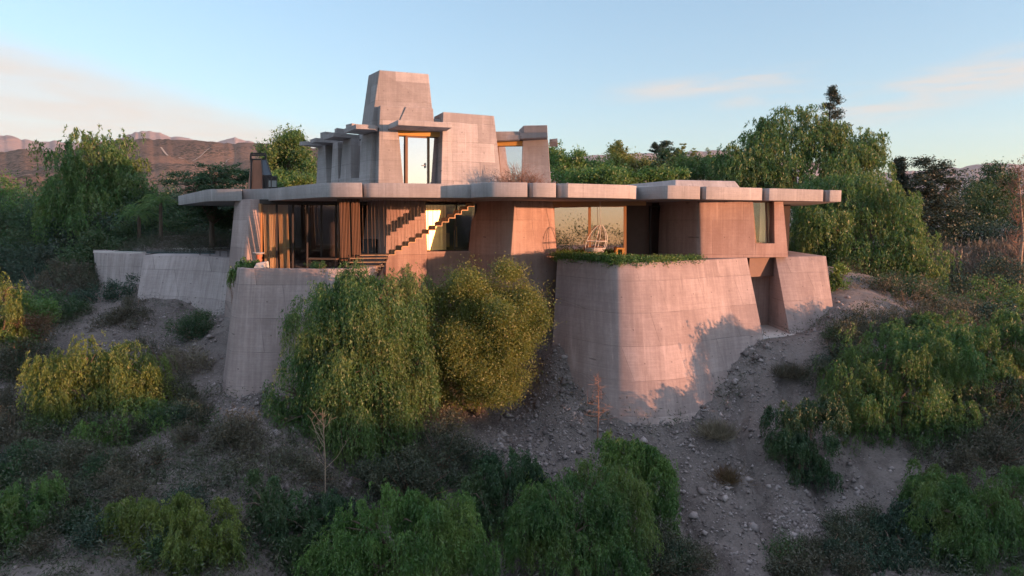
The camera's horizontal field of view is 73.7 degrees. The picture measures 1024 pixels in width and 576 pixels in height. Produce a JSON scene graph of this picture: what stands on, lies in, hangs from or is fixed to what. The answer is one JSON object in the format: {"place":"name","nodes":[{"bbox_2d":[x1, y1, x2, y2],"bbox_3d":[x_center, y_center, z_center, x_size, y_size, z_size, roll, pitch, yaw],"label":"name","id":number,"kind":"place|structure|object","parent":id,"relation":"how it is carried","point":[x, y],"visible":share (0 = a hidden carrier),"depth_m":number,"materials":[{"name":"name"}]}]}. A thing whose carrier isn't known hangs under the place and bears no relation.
{"place":"outdoors","nodes":[
{"label":"outdoors","id":0,"kind":"place"},
{"bbox_2d":[0,131,266,151],"bbox_3d":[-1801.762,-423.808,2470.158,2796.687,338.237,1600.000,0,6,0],"label":"mountain range","id":1,"kind":"structure","parent":0,"point":[8,143],"depth_m":2595.23,"materials":[{"name":"brown stone"}]},
{"bbox_2d":[0,138,317,194],"bbox_3d":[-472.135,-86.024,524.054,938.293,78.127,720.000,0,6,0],"label":"hill","id":2,"kind":"structure","parent":0,"point":[159,160],"depth_m":548.12,"materials":[{"name":"brown soil"}]},
{"bbox_2d":[0,200,1023,575],"bbox_3d":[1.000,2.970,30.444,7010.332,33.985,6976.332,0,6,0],"label":"ground","id":3,"kind":"structure","parent":0,"point":[878,482],"depth_m":25.15,"materials":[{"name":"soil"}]},
{"bbox_2d":[0,267,32,371],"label":"pepper tree","id":4,"kind":"object","parent":3,"relation":"on","point":[6,290],"visible":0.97,"depth_m":29.58,"materials":[{"name":"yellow plant"}]},
{"bbox_2d":[0,168,34,239],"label":"broadleaf tree","id":5,"kind":"object","parent":3,"relation":"on","point":[9,192],"visible":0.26,"depth_m":59.12,"materials":[{"name":"green plant"}]},
{"bbox_2d":[0,454,44,494],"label":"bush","id":6,"kind":"object","parent":3,"relation":"on","point":[7,482],"visible":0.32,"depth_m":21.18,"materials":[{"name":"green plant"}]},
{"bbox_2d":[0,255,60,302],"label":"shrub","id":7,"kind":"object","parent":3,"relation":"on","point":[26,273],"visible":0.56,"depth_m":41.75,"materials":[{"name":"green plant"}]},
{"bbox_2d":[0,284,61,356],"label":"shrub","id":8,"kind":"object","parent":3,"relation":"on","point":[44,306],"visible":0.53,"depth_m":30.75,"materials":[{"name":"green plant"}]},
{"bbox_2d":[0,404,61,452],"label":"shrub","id":9,"kind":"object","parent":3,"relation":"on","point":[12,424],"visible":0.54,"depth_m":23.71,"materials":[{"name":"green plant"}]},
{"bbox_2d":[0,186,61,245],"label":"broadleaf tree","id":10,"kind":"object","parent":3,"relation":"on","point":[30,205],"visible":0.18,"depth_m":52.74,"materials":[{"name":"green plant"}]},
{"bbox_2d":[0,334,62,377],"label":"shrub","id":11,"kind":"object","parent":3,"relation":"on","point":[5,357],"visible":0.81,"depth_m":28.99,"materials":[{"name":"green plant"}]},
{"bbox_2d":[8,309,58,353],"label":"shrub","id":12,"kind":"object","parent":3,"relation":"on","point":[39,321],"visible":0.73,"depth_m":30.37,"materials":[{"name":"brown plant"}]},
{"bbox_2d":[0,470,70,567],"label":"pepper tree","id":13,"kind":"object","parent":3,"relation":"on","point":[9,508],"visible":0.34,"depth_m":18.23,"materials":[{"name":"green plant"}]},
{"bbox_2d":[8,523,63,563],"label":"scrub bush","id":14,"kind":"object","parent":3,"relation":"on","point":[38,543],"visible":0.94,"depth_m":17.51,"materials":[{"name":"brown plant"}]},
{"bbox_2d":[0,237,74,283],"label":"broadleaf tree","id":15,"kind":"object","parent":3,"relation":"on","point":[7,255],"visible":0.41,"depth_m":44.80,"materials":[{"name":"green plant"}]},
{"bbox_2d":[0,203,78,262],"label":"broadleaf tree","id":16,"kind":"object","parent":3,"relation":"on","point":[16,228],"visible":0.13,"depth_m":49.09,"materials":[{"name":"green plant"}]},
{"bbox_2d":[29,256,92,294],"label":"shrub","id":17,"kind":"object","parent":3,"relation":"on","point":[42,278],"visible":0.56,"depth_m":39.58,"materials":[{"name":"green plant"}]},
{"bbox_2d":[29,287,94,326],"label":"shrub","id":18,"kind":"object","parent":3,"relation":"on","point":[66,311],"visible":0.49,"depth_m":34.81,"materials":[{"name":"green plant"}]},
{"bbox_2d":[28,493,99,537],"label":"scrub bush","id":19,"kind":"object","parent":3,"relation":"on","point":[57,519],"visible":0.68,"depth_m":18.26,"materials":[{"name":"green plant"}]},
{"bbox_2d":[1,443,128,515],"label":"shrub","id":20,"kind":"object","parent":3,"relation":"on","point":[31,462],"visible":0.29,"depth_m":21.22,"materials":[{"name":"green plant"}]},
{"bbox_2d":[26,472,105,509],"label":"scrub bush","id":21,"kind":"object","parent":3,"relation":"on","point":[76,489],"visible":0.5,"depth_m":19.52,"materials":[{"name":"green plant"}]},
{"bbox_2d":[26,434,113,478],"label":"scrub bush","id":22,"kind":"object","parent":3,"relation":"on","point":[75,454],"visible":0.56,"depth_m":21.49,"materials":[{"name":"green plant"}]},
{"bbox_2d":[38,258,104,298],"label":"shrub","id":23,"kind":"object","parent":3,"relation":"on","point":[83,281],"visible":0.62,"depth_m":38.55,"materials":[{"name":"green plant"}]},
{"bbox_2d":[59,505,118,560],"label":"scrub bush","id":24,"kind":"object","parent":3,"relation":"on","point":[94,532],"visible":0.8,"depth_m":17.72,"materials":[{"name":"green plant"}]},
{"bbox_2d":[25,199,157,258],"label":"broadleaf tree","id":25,"kind":"object","parent":3,"relation":"on","point":[103,221],"visible":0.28,"depth_m":45.87,"materials":[{"name":"green plant"}]},
{"bbox_2d":[23,123,164,252],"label":"pepper tree","id":26,"kind":"object","parent":3,"relation":"on","point":[114,180],"visible":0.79,"depth_m":47.21,"materials":[{"name":"green plant"}]},
{"bbox_2d":[43,218,148,273],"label":"broadleaf tree","id":27,"kind":"object","parent":3,"relation":"on","point":[88,244],"visible":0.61,"depth_m":43.23,"materials":[{"name":"green plant"}]},
{"bbox_2d":[14,330,183,433],"bbox_3d":[-15.570,4.139,25.721,6.038,5.172,3.755,0,6,0],"label":"pepper tree","id":28,"kind":"object","parent":3,"relation":"on","point":[112,378],"visible":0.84,"depth_m":25.11,"materials":[{"name":"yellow plant"}]},
{"bbox_2d":[64,272,140,304],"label":"shrub","id":29,"kind":"object","parent":3,"relation":"on","point":[90,296],"visible":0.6,"depth_m":36.09,"materials":[{"name":"green plant"}]},
{"bbox_2d":[73,437,142,482],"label":"scrub bush","id":30,"kind":"object","parent":3,"relation":"on","point":[121,453],"visible":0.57,"depth_m":21.38,"materials":[{"name":"green plant"}]},
{"bbox_2d":[84,454,153,498],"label":"scrub bush","id":31,"kind":"object","parent":3,"relation":"on","point":[101,481],"visible":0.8,"depth_m":20.23,"materials":[{"name":"green plant"}]},
{"bbox_2d":[62,392,178,450],"bbox_3d":[-13.544,5.642,24.021,3.960,3.661,3.434,-6,8,-45],"label":"shrub","id":32,"kind":"object","parent":3,"relation":"on","point":[107,438],"visible":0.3,"depth_m":23.57,"materials":[{"name":"green plant"}]},
{"bbox_2d":[90,471,161,510],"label":"scrub bush","id":33,"kind":"object","parent":3,"relation":"on","point":[119,493],"visible":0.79,"depth_m":19.30,"materials":[{"name":"green plant"}]},
{"bbox_2d":[107,291,159,330],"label":"shrub","id":34,"kind":"object","parent":3,"relation":"on","point":[126,302],"visible":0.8,"depth_m":33.47,"materials":[{"name":"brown plant"}]},
{"bbox_2d":[88,493,206,556],"bbox_3d":[-9.754,6.674,18.338,2.840,2.469,1.726,-4,7,-33],"label":"pepper tree","id":35,"kind":"object","parent":3,"relation":"on","point":[128,518],"visible":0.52,"depth_m":18.00,"materials":[{"name":"green plant"}]},
{"bbox_2d":[119,431,183,469],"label":"scrub bush","id":36,"kind":"object","parent":3,"relation":"on","point":[154,453],"visible":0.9,"depth_m":21.63,"materials":[{"name":"green plant"}]},
{"bbox_2d":[124,192,189,240],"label":"palm tree","id":37,"kind":"object","parent":3,"relation":"on","point":[151,201],"visible":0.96,"depth_m":43.54,"materials":[{"name":"green plant"}]},
{"bbox_2d":[113,178,206,237],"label":"broadleaf tree","id":38,"kind":"object","parent":3,"relation":"on","point":[168,215],"visible":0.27,"depth_m":47.47,"materials":[{"name":"green plant"}]},
{"bbox_2d":[136,522,207,571],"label":"scrub bush","id":39,"kind":"object","parent":3,"relation":"on","point":[159,549],"visible":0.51,"depth_m":17.31,"materials":[{"name":"green plant"}]},
{"bbox_2d":[158,418,205,455],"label":"scrub bush","id":40,"kind":"object","parent":3,"relation":"on","point":[186,433],"visible":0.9,"depth_m":22.71,"materials":[{"name":"brown plant"}]},
{"bbox_2d":[149,336,218,378],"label":"shrub","id":41,"kind":"object","parent":3,"relation":"on","point":[189,362],"visible":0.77,"depth_m":27.94,"materials":[{"name":"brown plant"}]},
{"bbox_2d":[154,370,213,404],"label":"shrub","id":42,"kind":"object","parent":3,"relation":"on","point":[192,393],"visible":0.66,"depth_m":26.20,"materials":[{"name":"green plant"}]},
{"bbox_2d":[93,247,279,314],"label":"pool terrace","id":43,"kind":"structure","parent":3,"relation":"on","point":[189,275],"depth_m":35.71,"materials":[{"name":"concrete"}]},
{"bbox_2d":[119,491,256,575],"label":"pepper tree","id":44,"kind":"object","parent":3,"relation":"on","point":[185,523],"visible":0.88,"depth_m":17.64,"materials":[{"name":"green plant"}]},
{"bbox_2d":[159,304,221,342],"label":"shrub","id":45,"kind":"object","parent":3,"relation":"on","point":[194,320],"visible":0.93,"depth_m":30.96,"materials":[{"name":"green plant"}]},
{"bbox_2d":[153,161,249,248],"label":"acacia tree","id":46,"kind":"object","parent":3,"relation":"on","point":[213,216],"visible":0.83,"depth_m":43.30,"materials":[{"name":"green plant"}]},
{"bbox_2d":[206,404,263,449],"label":"scrub bush","id":47,"kind":"object","parent":3,"relation":"on","point":[234,419],"visible":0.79,"depth_m":22.73,"materials":[{"name":"brown plant"}]},
{"bbox_2d":[187,416,289,464],"bbox_3d":[-8.902,5.232,22.379,3.402,2.227,2.167,1,6,14],"label":"shrub","id":48,"kind":"object","parent":3,"relation":"on","point":[237,442],"visible":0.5,"depth_m":22.24,"materials":[{"name":"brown plant"}]},
{"bbox_2d":[251,122,317,182],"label":"broadleaf tree","id":49,"kind":"object","parent":3,"relation":"on","point":[287,152],"visible":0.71,"depth_m":60.09,"materials":[{"name":"green plant"}]},
{"bbox_2d":[229,468,352,575],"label":"pepper tree","id":50,"kind":"object","parent":3,"relation":"on","point":[276,511],"visible":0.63,"depth_m":19.11,"materials":[{"name":"green plant"}]},
{"bbox_2d":[252,443,354,497],"bbox_3d":[-6.892,5.913,21.630,3.702,1.845,1.880,2,6,20],"label":"shrub","id":51,"kind":"object","parent":3,"relation":"on","point":[310,470],"visible":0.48,"depth_m":21.52,"materials":[{"name":"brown plant"}]},
{"bbox_2d":[260,258,444,484],"bbox_3d":[-5.768,3.346,24.407,6.558,8.819,5.244,0,6,0],"label":"pepper tree","id":52,"kind":"object","parent":3,"relation":"on","point":[323,382],"visible":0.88,"depth_m":23.69,"materials":[{"name":"green plant"}]},
{"bbox_2d":[290,479,501,575],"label":"pepper tree","id":53,"kind":"object","parent":3,"relation":"on","point":[446,543],"visible":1,"depth_m":17.92,"materials":[{"name":"green plant"}]},
{"bbox_2d":[347,443,474,509],"bbox_3d":[-3.293,6.080,22.334,4.267,2.044,2.380,0,6,0],"label":"shrub","id":54,"kind":"object","parent":3,"relation":"on","point":[426,478],"visible":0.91,"depth_m":22.04,"materials":[{"name":"green plant"}]},
{"bbox_2d":[403,406,492,480],"bbox_3d":[-2.582,5.678,24.230,3.573,2.804,3.121,-3,6,-29],"label":"shrub","id":55,"kind":"object","parent":3,"relation":"on","point":[456,443],"visible":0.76,"depth_m":23.98,"materials":[{"name":"green plant"}]},
{"bbox_2d":[413,252,566,418],"bbox_3d":[-1.051,1.997,26.895,6.382,6.955,4.876,0,6,0],"label":"olive tree","id":56,"kind":"object","parent":3,"relation":"on","point":[502,325],"visible":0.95,"depth_m":25.98,"materials":[{"name":"green plant"}]},
{"bbox_2d":[458,446,557,542],"bbox_3d":[-0.151,6.638,21.675,2.933,3.171,2.826,3,6,27],"label":"pepper tree","id":57,"kind":"object","parent":3,"relation":"on","point":[498,483],"visible":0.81,"depth_m":21.21,"materials":[{"name":"green plant"}]},
{"bbox_2d":[178,70,840,425],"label":"concrete house","id":58,"kind":"structure","parent":3,"relation":"on","point":[644,339],"depth_m":31.59,"materials":[{"name":"concrete"}]},
{"bbox_2d":[262,204,336,267],"bbox_3d":[-10.133,-2.420,32.438,3.658,3.187,0.151,-3,6,-26],"label":"window","id":59,"kind":"structure","parent":58,"relation":"in","point":[262,204],"depth_m":32.48,"materials":[{"name":"wood"}]},
{"bbox_2d":[337,199,474,276],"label":"hanging staircase","id":60,"kind":"structure","parent":58,"relation":"hanging from","point":[343,239],"depth_m":28.87,"materials":[{"name":"wood"},{"name":"dark steel"}]},
{"bbox_2d":[405,136,429,183],"bbox_3d":[-4.620,-6.081,33.413,1.246,2.740,0.191,-2,6,-22],"label":"door","id":61,"kind":"structure","parent":58,"relation":"in","point":[417,148],"depth_m":33.42,"materials":[{"name":"white metal"}]},
{"bbox_2d":[398,136,437,183],"bbox_3d":[-4.551,-6.113,33.631,2.169,2.710,0.125,-2,6,-21],"label":"window","id":62,"kind":"structure","parent":58,"relation":"in","point":[433,140],"depth_m":33.81,"materials":[{"name":"clear glass"}]},
{"bbox_2d":[498,146,521,181],"bbox_3d":[-0.080,-6.287,36.238,1.393,2.529,0.116,1,6,7],"label":"window","id":63,"kind":"structure","parent":58,"relation":"in","point":[512,155],"depth_m":36.17,"materials":[{"name":"clear glass"}]},
{"bbox_2d":[553,206,625,254],"bbox_3d":[3.703,-2.736,32.844,3.600,2.570,0.163,0,6,5],"label":"window","id":64,"kind":"structure","parent":58,"relation":"in","point":[573,224],"depth_m":32.82,"materials":[{"name":"clear glass"}]},
{"bbox_2d":[548,248,707,267],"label":"ground cover","id":65,"kind":"object","parent":58,"relation":"on","point":[620,259],"visible":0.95,"depth_m":29.14,"materials":[{"name":"green plant"}]},
{"bbox_2d":[0,224,1023,575],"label":"undergrowth","id":66,"kind":"object","parent":3,"relation":"on","point":[192,238],"visible":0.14,"depth_m":21.28,"materials":[{"name":"green plant"}]},
{"bbox_2d":[491,453,664,575],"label":"pepper tree","id":67,"kind":"object","parent":3,"relation":"on","point":[552,522],"visible":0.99,"depth_m":19.40,"materials":[{"name":"green plant"}]},
{"bbox_2d":[548,141,621,183],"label":"broadleaf tree","id":68,"kind":"object","parent":3,"relation":"on","point":[559,159],"visible":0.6,"depth_m":58.34,"materials":[{"name":"green plant"}]},
{"bbox_2d":[589,139,653,172],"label":"broadleaf tree","id":69,"kind":"object","parent":3,"relation":"on","point":[617,153],"visible":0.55,"depth_m":68.08,"materials":[{"name":"green plant"}]},
{"bbox_2d":[560,160,691,184],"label":"rooftop plants","id":70,"kind":"object","parent":3,"relation":"on","point":[622,175],"visible":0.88,"depth_m":51.80,"materials":[{"name":"green plant"}]},
{"bbox_2d":[590,429,682,539],"bbox_3d":[4.054,6.622,22.357,2.810,3.618,2.586,0,6,0],"label":"pepper tree","id":71,"kind":"object","parent":3,"relation":"on","point":[652,464],"visible":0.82,"depth_m":21.98,"materials":[{"name":"green plant"}]},
{"bbox_2d":[634,508,689,575],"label":"shrub","id":72,"kind":"object","parent":3,"relation":"on","point":[665,529],"visible":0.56,"depth_m":19.98,"materials":[{"name":"green plant"}]},
{"bbox_2d":[665,145,723,180],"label":"broadleaf tree","id":73,"kind":"object","parent":3,"relation":"on","point":[696,170],"visible":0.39,"depth_m":63.88,"materials":[{"name":"green plant"}]},
{"bbox_2d":[671,545,723,575],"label":"scrub bush","id":74,"kind":"object","parent":3,"relation":"on","point":[694,564],"visible":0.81,"depth_m":19.92,"materials":[{"name":"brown plant"}]},
{"bbox_2d":[689,417,743,445],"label":"grass tuft","id":75,"kind":"object","parent":3,"relation":"on","point":[711,431],"visible":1,"depth_m":25.61,"materials":[{"name":"grey plant"}]},
{"bbox_2d":[757,521,824,572],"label":"scrub bush","id":76,"kind":"object","parent":3,"relation":"on","point":[786,546],"visible":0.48,"depth_m":20.75,"materials":[{"name":"green plant"}]},
{"bbox_2d":[705,102,896,245],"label":"pepper tree","id":77,"kind":"object","parent":3,"relation":"on","point":[763,155],"visible":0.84,"depth_m":54.64,"materials":[{"name":"green plant"}]},
{"bbox_2d":[758,391,851,495],"bbox_3d":[10.474,5.542,24.406,3.148,3.777,2.688,0,6,0],"label":"pepper tree","id":78,"kind":"object","parent":3,"relation":"on","point":[794,425],"visible":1,"depth_m":24.01,"materials":[{"name":"green plant"}]},
{"bbox_2d":[761,520,886,575],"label":"shrub","id":79,"kind":"object","parent":3,"relation":"on","point":[796,569],"visible":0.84,"depth_m":19.88,"materials":[{"name":"green plant"}]},
{"bbox_2d":[797,325,881,394],"bbox_3d":[13.547,2.967,27.991,4.556,2.798,2.600,-5,8,-42],"label":"shrub","id":80,"kind":"object","parent":3,"relation":"on","point":[835,349],"visible":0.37,"depth_m":28.00,"materials":[{"name":"green plant"}]},
{"bbox_2d":[819,545,879,575],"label":"scrub bush","id":81,"kind":"object","parent":3,"relation":"on","point":[852,570],"visible":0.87,"depth_m":19.43,"materials":[{"name":"green plant"}]},
{"bbox_2d":[816,503,886,542],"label":"scrub bush","id":82,"kind":"object","parent":3,"relation":"on","point":[837,518],"visible":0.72,"depth_m":21.55,"materials":[{"name":"green plant"}]},
{"bbox_2d":[824,295,917,342],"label":"shrub","id":83,"kind":"object","parent":3,"relation":"on","point":[862,312],"visible":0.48,"depth_m":30.62,"materials":[{"name":"green plant"}]},
{"bbox_2d":[783,161,961,297],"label":"pepper tree","id":84,"kind":"object","parent":3,"relation":"on","point":[901,253],"visible":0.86,"depth_m":43.22,"materials":[{"name":"green plant"}]},
{"bbox_2d":[818,497,967,575],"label":"shrub","id":85,"kind":"object","parent":3,"relation":"on","point":[890,547],"visible":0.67,"depth_m":20.07,"materials":[{"name":"green plant"}]},
{"bbox_2d":[812,317,999,462],"bbox_3d":[14.696,4.337,25.804,6.617,6.309,4.400,0,6,0],"label":"pepper tree","id":86,"kind":"object","parent":3,"relation":"on","point":[887,394],"visible":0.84,"depth_m":25.31,"materials":[{"name":"green plant"}]},
{"bbox_2d":[849,267,962,306],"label":"shrub","id":87,"kind":"object","parent":3,"relation":"on","point":[908,286],"visible":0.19,"depth_m":36.74,"materials":[{"name":"green plant"}]},
{"bbox_2d":[856,269,982,319],"bbox_3d":[21.134,0.441,36.165,6.600,2.812,6.433,0,6,0],"label":"shrub","id":88,"kind":"object","parent":3,"relation":"on","point":[915,296],"visible":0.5,"depth_m":35.15,"materials":[{"name":"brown plant"}]},
{"bbox_2d":[854,298,985,344],"bbox_3d":[18.336,1.482,31.754,8.269,2.041,3.233,-2,6,-21],"label":"shrub","id":89,"kind":"object","parent":3,"relation":"on","point":[925,308],"visible":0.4,"depth_m":32.02,"materials":[{"name":"green plant"}]},
{"bbox_2d":[871,307,973,343],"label":"shrub","id":90,"kind":"object","parent":3,"relation":"on","point":[924,319],"visible":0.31,"depth_m":30.73,"materials":[{"name":"green plant"}]},
{"bbox_2d":[896,457,974,514],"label":"pepper tree","id":91,"kind":"object","parent":3,"relation":"on","point":[936,476],"visible":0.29,"depth_m":22.53,"materials":[{"name":"green plant"}]},
{"bbox_2d":[892,154,982,250],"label":"cypress tree","id":92,"kind":"object","parent":3,"relation":"on","point":[929,178],"visible":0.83,"depth_m":56.03,"materials":[{"name":"green plant"}]},
{"bbox_2d":[894,213,1020,257],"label":"broadleaf tree","id":93,"kind":"object","parent":3,"relation":"on","point":[987,230],"visible":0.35,"depth_m":55.05,"materials":[{"name":"green plant"}]},
{"bbox_2d":[895,464,1023,575],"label":"pepper tree","id":94,"kind":"object","parent":3,"relation":"on","point":[966,518],"visible":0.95,"depth_m":19.93,"materials":[{"name":"green plant"}]},
{"bbox_2d":[924,305,1023,386],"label":"pepper tree","id":95,"kind":"object","parent":3,"relation":"on","point":[999,337],"visible":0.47,"depth_m":27.86,"materials":[{"name":"green plant"}]},
{"bbox_2d":[924,293,1023,328],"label":"shrub","id":96,"kind":"object","parent":3,"relation":"on","point":[989,310],"visible":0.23,"depth_m":34.79,"materials":[{"name":"green plant"}]},
{"bbox_2d":[926,234,1023,295],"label":"reeds","id":97,"kind":"object","parent":3,"relation":"on","point":[973,254],"visible":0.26,"depth_m":47.18,"materials":[{"name":"plant"}]},
{"bbox_2d":[926,376,1023,464],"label":"shrub","id":98,"kind":"object","parent":3,"relation":"on","point":[996,416],"visible":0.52,"depth_m":25.52,"materials":[{"name":"green plant"}]},
{"bbox_2d":[931,251,1023,300],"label":"shrub","id":99,"kind":"object","parent":3,"relation":"on","point":[1011,274],"visible":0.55,"depth_m":44.09,"materials":[{"name":"green plant"}]},
{"bbox_2d":[939,415,1023,476],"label":"shrub","id":100,"kind":"object","parent":3,"relation":"on","point":[1005,449],"visible":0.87,"depth_m":23.77,"materials":[{"name":"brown plant"}]},
{"bbox_2d":[940,369,1023,447],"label":"pepper tree","id":101,"kind":"object","parent":3,"relation":"on","point":[973,394],"visible":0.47,"depth_m":26.37,"materials":[{"name":"green plant"}]},
{"bbox_2d":[943,156,1023,241],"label":"broadleaf tree","id":102,"kind":"object","parent":3,"relation":"on","point":[987,190],"visible":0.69,"depth_m":59.41,"materials":[{"name":"green plant"}]},
{"bbox_2d":[950,271,1023,317],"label":"shrub","id":103,"kind":"object","parent":3,"relation":"on","point":[1016,293],"visible":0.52,"depth_m":40.09,"materials":[{"name":"green plant"}]},
{"bbox_2d":[993,156,1023,296],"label":"bare poplar","id":104,"kind":"object","parent":3,"relation":"on","point":[1020,200],"visible":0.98,"depth_m":45.72,"materials":[{"name":"brown plant"}]},
{"bbox_2d":[0,0,1023,172],"label":"sky","id":105,"kind":"structure","parent":0,"point":[944,78],"materials":[{"name":"blue"}]},
{"bbox_2d":[803,163,1023,197],"bbox_3d":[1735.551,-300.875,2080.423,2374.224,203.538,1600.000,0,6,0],"label":"mountain","id":106,"kind":"structure","parent":0,"point":[973,167],"depth_m":2135.69,"materials":[{"name":"brown stone"}]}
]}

